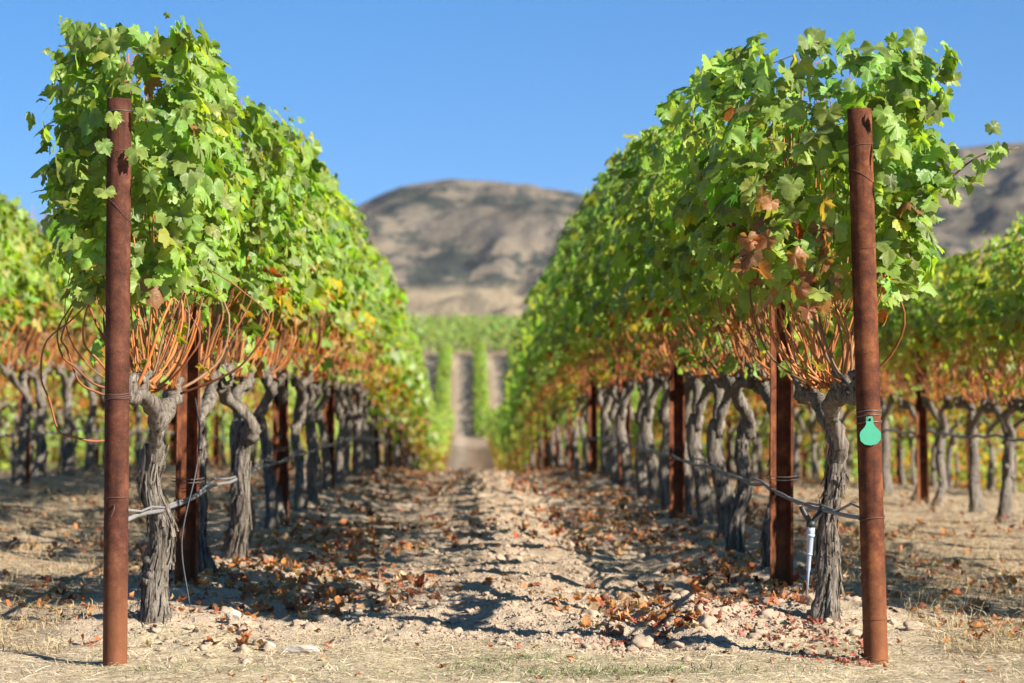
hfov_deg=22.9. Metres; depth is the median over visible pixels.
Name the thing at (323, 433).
grapevine
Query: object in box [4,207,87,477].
grapevine
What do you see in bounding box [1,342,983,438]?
hillside vineyard
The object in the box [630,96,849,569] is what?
grapevine
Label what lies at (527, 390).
grapevine
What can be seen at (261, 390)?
grapevine
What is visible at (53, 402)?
grapevine
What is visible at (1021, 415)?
grapevine
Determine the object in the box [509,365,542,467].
grapevine
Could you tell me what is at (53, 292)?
grapevine
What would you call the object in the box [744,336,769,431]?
grapevine
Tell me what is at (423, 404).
grapevine
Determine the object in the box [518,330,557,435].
grapevine
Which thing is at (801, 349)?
grapevine
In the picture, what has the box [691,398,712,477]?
grapevine
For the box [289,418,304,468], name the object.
grapevine
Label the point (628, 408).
line post
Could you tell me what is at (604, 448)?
grapevine
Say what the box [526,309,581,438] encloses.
grapevine
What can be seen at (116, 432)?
end post
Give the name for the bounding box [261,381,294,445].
grapevine
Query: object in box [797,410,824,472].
grapevine
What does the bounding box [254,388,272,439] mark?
grapevine
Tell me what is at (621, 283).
grapevine
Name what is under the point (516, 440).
grapevine
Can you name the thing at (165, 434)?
grapevine
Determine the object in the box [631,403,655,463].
grapevine
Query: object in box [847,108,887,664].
end post
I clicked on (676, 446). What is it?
line post
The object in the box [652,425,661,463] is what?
grapevine
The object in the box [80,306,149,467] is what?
grapevine
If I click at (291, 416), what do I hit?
grapevine
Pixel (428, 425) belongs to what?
grapevine
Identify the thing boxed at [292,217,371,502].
grapevine
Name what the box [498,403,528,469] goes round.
grapevine
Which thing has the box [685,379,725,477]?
grapevine
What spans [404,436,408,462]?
line post
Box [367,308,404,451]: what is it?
grapevine
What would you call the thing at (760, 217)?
grapevine
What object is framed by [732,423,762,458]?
grapevine
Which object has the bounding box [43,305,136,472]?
grapevine
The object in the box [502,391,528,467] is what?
grapevine
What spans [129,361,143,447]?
grapevine
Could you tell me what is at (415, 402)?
grapevine
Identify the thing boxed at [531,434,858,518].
drip hose
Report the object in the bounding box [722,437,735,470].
grapevine
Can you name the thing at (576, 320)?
grapevine
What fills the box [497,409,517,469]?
grapevine
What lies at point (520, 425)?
grapevine
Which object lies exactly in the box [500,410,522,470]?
grapevine
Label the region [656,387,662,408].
grapevine
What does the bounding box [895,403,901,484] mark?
line post
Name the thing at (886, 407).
grapevine
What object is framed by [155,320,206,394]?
grapevine
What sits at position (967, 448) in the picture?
line post
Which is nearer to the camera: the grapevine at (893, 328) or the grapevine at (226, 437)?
the grapevine at (893, 328)
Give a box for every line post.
[18,282,31,483]
[95,399,99,465]
[170,413,175,464]
[171,274,204,584]
[212,397,218,463]
[273,314,292,516]
[323,356,337,489]
[352,348,361,472]
[373,405,378,467]
[386,394,392,466]
[398,422,401,466]
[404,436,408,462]
[413,446,415,468]
[535,435,540,469]
[543,417,548,467]
[554,383,560,468]
[568,369,573,468]
[588,355,597,474]
[619,336,633,486]
[667,330,686,519]
[725,403,731,478]
[766,165,799,586]
[768,417,769,476]
[801,412,805,478]
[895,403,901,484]
[914,302,928,503]
[965,365,971,488]
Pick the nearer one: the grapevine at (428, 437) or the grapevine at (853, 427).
the grapevine at (853, 427)
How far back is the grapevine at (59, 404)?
41.02 m
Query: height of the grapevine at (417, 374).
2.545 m
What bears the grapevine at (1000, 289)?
on the ground at (470, 449)
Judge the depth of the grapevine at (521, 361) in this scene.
44.49 m
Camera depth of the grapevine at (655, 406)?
50.80 m
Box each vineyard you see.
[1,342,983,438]
[269,313,744,352]
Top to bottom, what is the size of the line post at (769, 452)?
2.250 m
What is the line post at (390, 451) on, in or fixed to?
on the ground at (470, 449)
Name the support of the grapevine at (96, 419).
on the ground at (470, 449)
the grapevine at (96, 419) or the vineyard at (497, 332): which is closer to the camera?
the grapevine at (96, 419)
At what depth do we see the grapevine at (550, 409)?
37.73 m
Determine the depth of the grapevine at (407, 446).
49.40 m
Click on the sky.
(394, 94)
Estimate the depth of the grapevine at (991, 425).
33.09 m
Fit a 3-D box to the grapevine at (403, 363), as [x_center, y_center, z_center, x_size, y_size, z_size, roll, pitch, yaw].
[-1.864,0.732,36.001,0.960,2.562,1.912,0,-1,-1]
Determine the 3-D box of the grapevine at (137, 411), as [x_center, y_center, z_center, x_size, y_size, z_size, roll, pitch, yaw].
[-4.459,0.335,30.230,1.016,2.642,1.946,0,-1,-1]
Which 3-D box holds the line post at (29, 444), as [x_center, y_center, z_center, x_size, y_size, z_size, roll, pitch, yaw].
[-4.329,0.445,22.495,0.106,2.250,0.058,0,-1,-5]
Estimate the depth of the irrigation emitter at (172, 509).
10.40 m
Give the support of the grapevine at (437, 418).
on the ground at (470, 449)
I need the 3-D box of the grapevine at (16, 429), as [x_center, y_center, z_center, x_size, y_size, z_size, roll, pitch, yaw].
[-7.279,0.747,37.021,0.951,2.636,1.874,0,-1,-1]
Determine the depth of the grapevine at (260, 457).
47.85 m
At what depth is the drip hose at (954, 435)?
22.07 m
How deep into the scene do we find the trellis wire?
15.65 m
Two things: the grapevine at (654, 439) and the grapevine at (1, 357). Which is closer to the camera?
the grapevine at (1, 357)
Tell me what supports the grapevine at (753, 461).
on the ground at (470, 449)
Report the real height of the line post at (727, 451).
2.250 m
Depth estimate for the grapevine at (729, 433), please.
39.77 m
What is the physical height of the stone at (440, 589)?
0.035 m
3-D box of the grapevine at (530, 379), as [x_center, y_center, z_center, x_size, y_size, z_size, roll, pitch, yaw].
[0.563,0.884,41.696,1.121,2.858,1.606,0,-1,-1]
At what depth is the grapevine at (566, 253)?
22.64 m
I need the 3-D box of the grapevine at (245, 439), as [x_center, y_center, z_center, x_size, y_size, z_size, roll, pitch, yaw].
[-1.446,0.029,13.136,0.967,2.548,1.641,0,-1,-1]
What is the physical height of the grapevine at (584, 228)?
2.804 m
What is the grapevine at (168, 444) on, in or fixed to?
on the ground at (470, 449)
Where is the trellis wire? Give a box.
[597,379,788,393]
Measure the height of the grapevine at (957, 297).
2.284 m
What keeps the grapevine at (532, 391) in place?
on the ground at (470, 449)
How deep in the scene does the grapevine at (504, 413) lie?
59.24 m
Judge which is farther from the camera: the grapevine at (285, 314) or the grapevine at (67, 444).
the grapevine at (67, 444)
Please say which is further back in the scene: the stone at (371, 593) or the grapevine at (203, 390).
the grapevine at (203, 390)
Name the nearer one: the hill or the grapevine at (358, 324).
the grapevine at (358, 324)
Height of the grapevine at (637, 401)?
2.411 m
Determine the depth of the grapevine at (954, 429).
35.86 m
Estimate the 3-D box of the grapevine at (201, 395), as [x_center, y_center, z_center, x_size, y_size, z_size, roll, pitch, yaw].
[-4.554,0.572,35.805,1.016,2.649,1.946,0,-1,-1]
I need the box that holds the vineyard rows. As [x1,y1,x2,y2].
[0,382,1023,492]
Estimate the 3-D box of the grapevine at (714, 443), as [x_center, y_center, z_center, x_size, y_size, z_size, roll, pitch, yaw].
[1.110,-0.002,14.448,1.030,2.637,2.629,0,-1,-1]
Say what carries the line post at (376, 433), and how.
on the ground at (470, 449)
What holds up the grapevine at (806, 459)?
on the ground at (470, 449)
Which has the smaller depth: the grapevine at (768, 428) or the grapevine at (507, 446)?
the grapevine at (768, 428)
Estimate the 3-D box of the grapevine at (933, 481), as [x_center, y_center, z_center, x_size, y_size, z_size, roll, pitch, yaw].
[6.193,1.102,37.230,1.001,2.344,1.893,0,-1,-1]
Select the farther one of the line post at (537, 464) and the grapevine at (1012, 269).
the line post at (537, 464)
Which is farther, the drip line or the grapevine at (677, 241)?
the grapevine at (677, 241)
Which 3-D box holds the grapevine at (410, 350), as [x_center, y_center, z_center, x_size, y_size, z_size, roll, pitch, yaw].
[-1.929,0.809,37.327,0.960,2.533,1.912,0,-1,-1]
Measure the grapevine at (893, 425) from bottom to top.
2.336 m
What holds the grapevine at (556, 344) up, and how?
on the ground at (470, 449)
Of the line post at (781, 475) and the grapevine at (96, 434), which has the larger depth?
the grapevine at (96, 434)
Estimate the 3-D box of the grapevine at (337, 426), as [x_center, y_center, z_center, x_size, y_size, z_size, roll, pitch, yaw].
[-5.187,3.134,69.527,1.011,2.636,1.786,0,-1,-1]
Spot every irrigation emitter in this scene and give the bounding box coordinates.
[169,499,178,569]
[799,505,822,595]
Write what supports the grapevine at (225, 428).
on the ground at (470, 449)
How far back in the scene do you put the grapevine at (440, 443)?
75.47 m
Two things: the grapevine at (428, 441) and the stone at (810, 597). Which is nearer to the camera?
the stone at (810, 597)
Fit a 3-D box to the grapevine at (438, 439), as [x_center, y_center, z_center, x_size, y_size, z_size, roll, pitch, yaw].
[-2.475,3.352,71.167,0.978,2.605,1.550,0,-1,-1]
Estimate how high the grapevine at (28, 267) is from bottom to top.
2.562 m
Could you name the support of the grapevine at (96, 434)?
on the ground at (470, 449)
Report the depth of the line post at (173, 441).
33.90 m
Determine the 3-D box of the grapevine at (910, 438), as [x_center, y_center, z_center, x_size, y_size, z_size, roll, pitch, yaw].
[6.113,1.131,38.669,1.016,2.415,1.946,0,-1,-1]
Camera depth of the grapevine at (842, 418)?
27.57 m
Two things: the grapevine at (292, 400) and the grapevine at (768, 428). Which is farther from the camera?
the grapevine at (292, 400)
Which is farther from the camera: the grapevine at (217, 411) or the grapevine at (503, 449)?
the grapevine at (503, 449)
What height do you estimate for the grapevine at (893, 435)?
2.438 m
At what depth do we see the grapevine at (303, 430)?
57.54 m
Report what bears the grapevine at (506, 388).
on the ground at (470, 449)
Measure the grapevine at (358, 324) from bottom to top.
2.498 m
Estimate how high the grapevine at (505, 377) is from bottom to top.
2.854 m
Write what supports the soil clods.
on the ground at (470, 449)
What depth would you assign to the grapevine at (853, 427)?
44.15 m
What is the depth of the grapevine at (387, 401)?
34.64 m
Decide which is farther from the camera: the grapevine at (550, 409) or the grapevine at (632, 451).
the grapevine at (632, 451)
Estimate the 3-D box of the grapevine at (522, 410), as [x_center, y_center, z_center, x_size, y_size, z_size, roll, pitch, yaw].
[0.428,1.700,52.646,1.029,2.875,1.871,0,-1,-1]
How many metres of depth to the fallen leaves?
12.75 m
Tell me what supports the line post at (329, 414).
on the ground at (470, 449)
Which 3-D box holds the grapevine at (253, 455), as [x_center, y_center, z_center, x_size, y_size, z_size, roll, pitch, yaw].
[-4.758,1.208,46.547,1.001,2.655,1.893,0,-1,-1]
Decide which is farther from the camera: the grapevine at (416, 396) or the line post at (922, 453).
the grapevine at (416, 396)
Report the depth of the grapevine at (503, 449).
74.23 m
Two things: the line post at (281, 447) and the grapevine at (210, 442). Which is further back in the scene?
the grapevine at (210, 442)
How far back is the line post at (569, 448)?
34.22 m
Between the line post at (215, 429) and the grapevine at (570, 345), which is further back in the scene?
the line post at (215, 429)
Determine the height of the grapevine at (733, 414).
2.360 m
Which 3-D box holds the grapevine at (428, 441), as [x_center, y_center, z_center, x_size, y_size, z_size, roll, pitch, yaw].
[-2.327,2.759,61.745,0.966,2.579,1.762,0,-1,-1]
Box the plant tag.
[860,414,880,444]
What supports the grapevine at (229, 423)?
on the ground at (470, 449)
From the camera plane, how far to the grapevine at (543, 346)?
33.71 m
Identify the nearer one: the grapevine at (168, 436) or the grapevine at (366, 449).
the grapevine at (366, 449)
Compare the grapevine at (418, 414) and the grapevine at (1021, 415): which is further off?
the grapevine at (418, 414)
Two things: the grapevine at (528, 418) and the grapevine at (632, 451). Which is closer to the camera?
the grapevine at (528, 418)
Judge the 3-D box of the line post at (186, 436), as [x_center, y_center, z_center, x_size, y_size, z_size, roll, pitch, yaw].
[-1.426,0.324,11.156,0.153,2.250,0.094,1,-2,-22]
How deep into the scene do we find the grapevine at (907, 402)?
23.60 m
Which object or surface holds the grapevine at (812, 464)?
on the ground at (470, 449)
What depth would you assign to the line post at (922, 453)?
22.89 m
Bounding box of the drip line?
[181,398,199,605]
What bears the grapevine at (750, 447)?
on the ground at (470, 449)
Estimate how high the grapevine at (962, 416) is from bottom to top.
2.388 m
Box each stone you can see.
[226,609,240,620]
[281,645,319,653]
[363,591,376,595]
[433,586,448,592]
[759,597,785,605]
[804,592,814,605]
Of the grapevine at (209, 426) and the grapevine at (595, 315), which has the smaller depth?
the grapevine at (595, 315)
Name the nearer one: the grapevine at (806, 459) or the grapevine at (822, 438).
the grapevine at (822, 438)
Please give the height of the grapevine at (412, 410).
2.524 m
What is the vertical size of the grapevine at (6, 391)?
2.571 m
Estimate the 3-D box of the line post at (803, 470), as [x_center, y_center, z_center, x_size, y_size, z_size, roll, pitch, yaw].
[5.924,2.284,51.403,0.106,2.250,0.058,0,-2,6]
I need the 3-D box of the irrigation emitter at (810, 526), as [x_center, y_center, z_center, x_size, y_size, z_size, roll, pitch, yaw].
[1.171,0.823,9.956,0.104,0.355,0.038,3,-1,-1]
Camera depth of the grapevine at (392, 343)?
29.04 m
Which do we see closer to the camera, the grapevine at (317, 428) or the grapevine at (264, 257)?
the grapevine at (264, 257)
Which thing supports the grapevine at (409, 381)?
on the ground at (470, 449)
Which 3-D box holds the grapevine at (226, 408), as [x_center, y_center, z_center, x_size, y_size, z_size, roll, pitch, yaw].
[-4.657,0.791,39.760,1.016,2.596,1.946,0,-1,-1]
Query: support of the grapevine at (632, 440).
on the ground at (470, 449)
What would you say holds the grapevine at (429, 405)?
on the ground at (470, 449)
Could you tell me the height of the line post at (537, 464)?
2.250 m
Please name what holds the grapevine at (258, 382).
on the ground at (470, 449)
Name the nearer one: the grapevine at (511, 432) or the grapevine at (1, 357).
the grapevine at (1, 357)
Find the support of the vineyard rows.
on the ground at (470, 449)
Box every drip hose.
[0,427,290,467]
[128,435,413,521]
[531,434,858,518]
[702,428,1023,445]
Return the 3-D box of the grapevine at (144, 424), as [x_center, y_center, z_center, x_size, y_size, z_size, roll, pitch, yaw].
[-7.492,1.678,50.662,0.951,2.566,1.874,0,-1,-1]
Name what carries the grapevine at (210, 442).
on the ground at (470, 449)
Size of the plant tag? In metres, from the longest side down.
0.111 x 0.077 x 0.026 m
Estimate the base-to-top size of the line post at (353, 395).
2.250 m
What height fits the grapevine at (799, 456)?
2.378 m
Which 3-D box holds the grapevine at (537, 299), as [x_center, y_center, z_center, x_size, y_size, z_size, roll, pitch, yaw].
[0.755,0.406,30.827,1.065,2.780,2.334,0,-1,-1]
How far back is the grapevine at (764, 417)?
35.82 m
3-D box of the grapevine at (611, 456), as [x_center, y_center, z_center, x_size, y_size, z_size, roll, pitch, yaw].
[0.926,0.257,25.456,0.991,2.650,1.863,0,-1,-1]
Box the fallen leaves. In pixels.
[0,460,1023,682]
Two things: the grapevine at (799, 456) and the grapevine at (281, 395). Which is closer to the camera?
the grapevine at (281, 395)
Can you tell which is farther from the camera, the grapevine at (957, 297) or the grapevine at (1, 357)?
the grapevine at (1, 357)
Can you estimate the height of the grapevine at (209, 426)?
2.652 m
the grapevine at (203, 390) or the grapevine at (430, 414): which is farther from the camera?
the grapevine at (430, 414)
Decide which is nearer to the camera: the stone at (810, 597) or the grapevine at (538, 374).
the stone at (810, 597)
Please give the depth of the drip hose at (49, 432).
25.45 m
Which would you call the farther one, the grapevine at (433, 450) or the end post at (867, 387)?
the grapevine at (433, 450)
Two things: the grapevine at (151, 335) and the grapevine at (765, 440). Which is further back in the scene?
the grapevine at (765, 440)
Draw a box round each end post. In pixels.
[103,98,155,666]
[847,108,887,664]
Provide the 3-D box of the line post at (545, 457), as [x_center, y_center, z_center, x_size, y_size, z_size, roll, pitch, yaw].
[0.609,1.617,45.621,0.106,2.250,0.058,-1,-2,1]
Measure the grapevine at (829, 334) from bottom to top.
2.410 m
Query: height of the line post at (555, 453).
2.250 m
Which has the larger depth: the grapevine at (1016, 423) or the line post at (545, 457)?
the line post at (545, 457)
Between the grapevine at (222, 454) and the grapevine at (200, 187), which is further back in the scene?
the grapevine at (222, 454)
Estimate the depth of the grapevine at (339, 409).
24.92 m
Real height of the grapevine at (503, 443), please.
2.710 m
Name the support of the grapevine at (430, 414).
on the ground at (470, 449)
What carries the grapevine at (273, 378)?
on the ground at (470, 449)
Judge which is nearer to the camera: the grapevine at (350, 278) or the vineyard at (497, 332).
the grapevine at (350, 278)
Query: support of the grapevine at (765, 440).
on the ground at (470, 449)
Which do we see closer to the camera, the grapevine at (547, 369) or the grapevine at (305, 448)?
the grapevine at (547, 369)
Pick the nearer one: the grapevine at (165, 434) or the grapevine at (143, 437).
the grapevine at (165, 434)
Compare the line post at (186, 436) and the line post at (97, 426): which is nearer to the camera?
the line post at (186, 436)
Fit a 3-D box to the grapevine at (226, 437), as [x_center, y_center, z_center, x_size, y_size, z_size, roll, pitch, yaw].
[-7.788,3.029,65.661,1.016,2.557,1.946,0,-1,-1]
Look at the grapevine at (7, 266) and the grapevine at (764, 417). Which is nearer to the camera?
the grapevine at (7, 266)
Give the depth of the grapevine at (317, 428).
60.12 m
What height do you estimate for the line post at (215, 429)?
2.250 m
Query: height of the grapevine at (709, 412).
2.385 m
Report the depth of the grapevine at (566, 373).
32.16 m
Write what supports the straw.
on the ground at (470, 449)
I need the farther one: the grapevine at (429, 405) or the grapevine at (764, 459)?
the grapevine at (764, 459)
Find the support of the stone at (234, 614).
on the ground at (470, 449)
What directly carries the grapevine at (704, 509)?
on the ground at (470, 449)
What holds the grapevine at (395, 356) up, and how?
on the ground at (470, 449)
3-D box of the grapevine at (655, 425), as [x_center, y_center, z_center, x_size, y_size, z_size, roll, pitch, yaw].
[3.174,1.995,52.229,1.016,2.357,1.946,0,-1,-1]
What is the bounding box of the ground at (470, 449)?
[0,335,1023,682]
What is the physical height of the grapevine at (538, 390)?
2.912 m
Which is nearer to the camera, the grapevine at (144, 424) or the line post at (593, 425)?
the line post at (593, 425)
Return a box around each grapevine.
[0,194,26,315]
[0,196,48,365]
[0,213,72,485]
[0,324,18,429]
[0,327,44,469]
[0,333,33,441]
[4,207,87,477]
[11,331,65,469]
[24,11,269,624]
[31,230,103,475]
[31,341,89,468]
[33,347,76,467]
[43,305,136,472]
[50,339,94,466]
[73,348,104,464]
[73,375,104,467]
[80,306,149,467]
[86,311,163,409]
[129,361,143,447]
[129,406,147,460]
[130,309,171,464]
[130,412,147,444]
[132,96,312,574]
[138,317,176,442]
[149,320,204,466]
[152,105,330,559]
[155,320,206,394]
[166,423,169,460]
[166,428,169,455]
[200,322,215,423]
[200,326,230,440]
[201,142,319,543]
[202,380,225,463]
[205,327,246,465]
[206,415,211,443]
[207,341,242,462]
[207,410,220,464]
[208,409,228,463]
[209,412,231,463]
[209,418,229,460]
[224,394,252,465]
[230,378,261,421]
[230,383,264,414]
[235,161,349,529]
[251,384,271,466]
[252,386,272,465]
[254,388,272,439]
[261,161,347,520]
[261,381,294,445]
[288,190,365,511]
[288,389,295,447]
[288,398,293,465]
[288,405,316,469]
[289,404,317,460]
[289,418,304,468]
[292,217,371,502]
[300,231,374,493]
[303,400,318,467]
[309,240,380,490]
[315,245,387,484]
[335,250,389,450]
[335,417,338,438]
[343,261,390,477]
[345,282,402,470]
[350,280,397,472]
[351,258,397,473]
[366,283,409,469]
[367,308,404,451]
[370,313,411,454]
[379,305,414,468]
[380,319,412,458]
[381,327,417,444]
[383,326,414,466]
[385,350,425,467]
[392,328,417,462]
[392,339,424,467]
[392,359,424,452]
[392,362,429,468]
[393,358,422,439]
[393,369,428,467]
[393,384,427,455]
[394,339,423,467]
[409,379,432,469]
[410,401,435,470]
[411,387,433,469]
[413,387,430,468]
[415,391,435,468]
[417,402,436,469]
[420,409,435,469]
[421,430,437,469]
[424,412,439,465]
[425,420,441,469]
[426,419,443,470]
[427,421,443,470]
[431,422,442,468]
[494,422,514,469]
[495,412,512,466]
[495,414,520,468]
[497,403,521,470]
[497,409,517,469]
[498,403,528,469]
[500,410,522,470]
[502,374,541,470]
[502,380,534,467]
[502,390,535,469]
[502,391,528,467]
[502,407,528,469]
[503,406,528,472]
[504,392,535,462]
[507,358,540,451]
[508,369,535,452]
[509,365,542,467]
[512,351,542,459]
[513,317,553,468]
[513,340,548,441]
[515,351,562,449]
[516,306,563,468]
[516,330,562,458]
[516,341,564,463]
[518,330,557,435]
[521,316,579,467]
[522,304,581,468]
[524,278,578,467]
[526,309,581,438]
[528,280,599,470]
[529,264,599,471]
[537,272,588,474]
[547,245,646,483]
[547,252,616,473]
[549,253,616,477]
[553,262,618,479]
[555,212,661,489]
[569,222,667,494]
[572,183,668,499]
[583,171,687,507]
[592,152,703,517]
[600,113,739,526]
[611,111,768,537]
[611,114,795,552]
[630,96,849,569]
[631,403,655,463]
[631,407,646,471]
[631,440,635,466]
[633,400,658,462]
[652,407,662,457]
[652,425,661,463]
[652,428,658,451]
[653,391,662,431]
[654,26,1018,620]
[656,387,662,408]
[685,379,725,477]
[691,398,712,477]
[700,366,734,438]
[703,383,751,474]
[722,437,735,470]
[724,389,749,474]
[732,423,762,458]
[733,388,764,478]
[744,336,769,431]
[744,387,768,479]
[749,440,767,477]
[752,315,799,439]
[752,434,767,475]
[757,314,809,482]
[760,417,768,469]
[761,415,795,436]
[793,418,823,478]
[793,424,816,477]
[794,317,853,469]
[794,345,838,484]
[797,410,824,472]
[799,313,856,487]
[807,410,824,479]
[822,301,904,421]
[834,272,923,495]
[841,407,856,481]
[845,405,857,473]
[877,276,968,500]
[879,247,985,505]
[879,363,915,484]
[879,363,933,485]
[888,405,895,445]
[899,365,948,486]
[911,245,1018,512]
[912,355,963,487]
[931,240,1023,522]
[932,354,993,472]
[950,355,1003,491]
[970,329,1023,493]
[972,217,1023,406]
[998,352,1023,445]
[1000,210,1023,349]
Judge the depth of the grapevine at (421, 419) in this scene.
54.73 m
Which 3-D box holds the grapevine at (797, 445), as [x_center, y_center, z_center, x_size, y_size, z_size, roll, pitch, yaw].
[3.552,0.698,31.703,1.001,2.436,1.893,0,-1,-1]
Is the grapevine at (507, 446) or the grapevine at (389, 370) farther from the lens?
the grapevine at (507, 446)
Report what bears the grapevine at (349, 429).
on the ground at (470, 449)
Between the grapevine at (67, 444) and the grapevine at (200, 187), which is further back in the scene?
the grapevine at (67, 444)
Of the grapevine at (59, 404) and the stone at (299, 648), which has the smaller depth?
the stone at (299, 648)
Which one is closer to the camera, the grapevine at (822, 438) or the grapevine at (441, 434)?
the grapevine at (822, 438)
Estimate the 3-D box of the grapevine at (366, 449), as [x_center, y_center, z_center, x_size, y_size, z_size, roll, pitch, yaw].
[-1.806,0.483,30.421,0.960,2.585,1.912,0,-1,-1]
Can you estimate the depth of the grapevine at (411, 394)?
44.04 m
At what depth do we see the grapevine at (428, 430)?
58.97 m
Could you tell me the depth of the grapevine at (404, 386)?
39.92 m
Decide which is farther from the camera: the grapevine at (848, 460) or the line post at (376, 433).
the grapevine at (848, 460)
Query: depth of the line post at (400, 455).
45.33 m
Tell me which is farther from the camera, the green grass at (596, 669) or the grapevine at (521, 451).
the grapevine at (521, 451)
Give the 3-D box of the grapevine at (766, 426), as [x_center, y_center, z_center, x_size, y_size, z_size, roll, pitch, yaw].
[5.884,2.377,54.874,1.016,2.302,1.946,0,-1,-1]
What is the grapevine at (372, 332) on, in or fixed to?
on the ground at (470, 449)
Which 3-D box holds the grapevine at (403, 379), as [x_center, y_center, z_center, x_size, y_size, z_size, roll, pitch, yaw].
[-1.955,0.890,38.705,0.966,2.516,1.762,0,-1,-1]
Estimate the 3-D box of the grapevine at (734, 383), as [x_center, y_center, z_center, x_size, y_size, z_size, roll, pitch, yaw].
[1.077,0.041,13.583,1.022,2.517,2.097,0,-1,-1]
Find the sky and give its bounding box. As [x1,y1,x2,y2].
[0,0,1023,230]
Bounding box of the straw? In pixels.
[0,459,1023,682]
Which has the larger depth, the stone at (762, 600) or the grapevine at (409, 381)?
the grapevine at (409, 381)
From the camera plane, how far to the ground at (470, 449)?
12.01 m
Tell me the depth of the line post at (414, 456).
56.72 m
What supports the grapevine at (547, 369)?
on the ground at (470, 449)
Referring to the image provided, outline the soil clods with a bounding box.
[46,469,923,664]
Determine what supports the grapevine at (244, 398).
on the ground at (470, 449)
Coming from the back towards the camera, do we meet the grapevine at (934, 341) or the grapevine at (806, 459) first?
the grapevine at (806, 459)
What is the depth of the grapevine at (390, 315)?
27.63 m
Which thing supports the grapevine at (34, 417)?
on the ground at (470, 449)
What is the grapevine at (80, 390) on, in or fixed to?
on the ground at (470, 449)
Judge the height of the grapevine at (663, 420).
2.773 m
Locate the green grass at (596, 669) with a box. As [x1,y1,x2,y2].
[60,570,1023,681]
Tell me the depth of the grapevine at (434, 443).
66.78 m
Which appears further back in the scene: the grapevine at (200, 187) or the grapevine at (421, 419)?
the grapevine at (421, 419)
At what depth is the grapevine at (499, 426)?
66.05 m
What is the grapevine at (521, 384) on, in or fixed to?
on the ground at (470, 449)
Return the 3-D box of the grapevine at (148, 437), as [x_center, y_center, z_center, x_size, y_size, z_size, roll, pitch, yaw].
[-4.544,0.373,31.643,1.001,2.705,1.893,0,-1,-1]
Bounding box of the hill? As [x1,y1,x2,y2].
[357,142,1023,331]

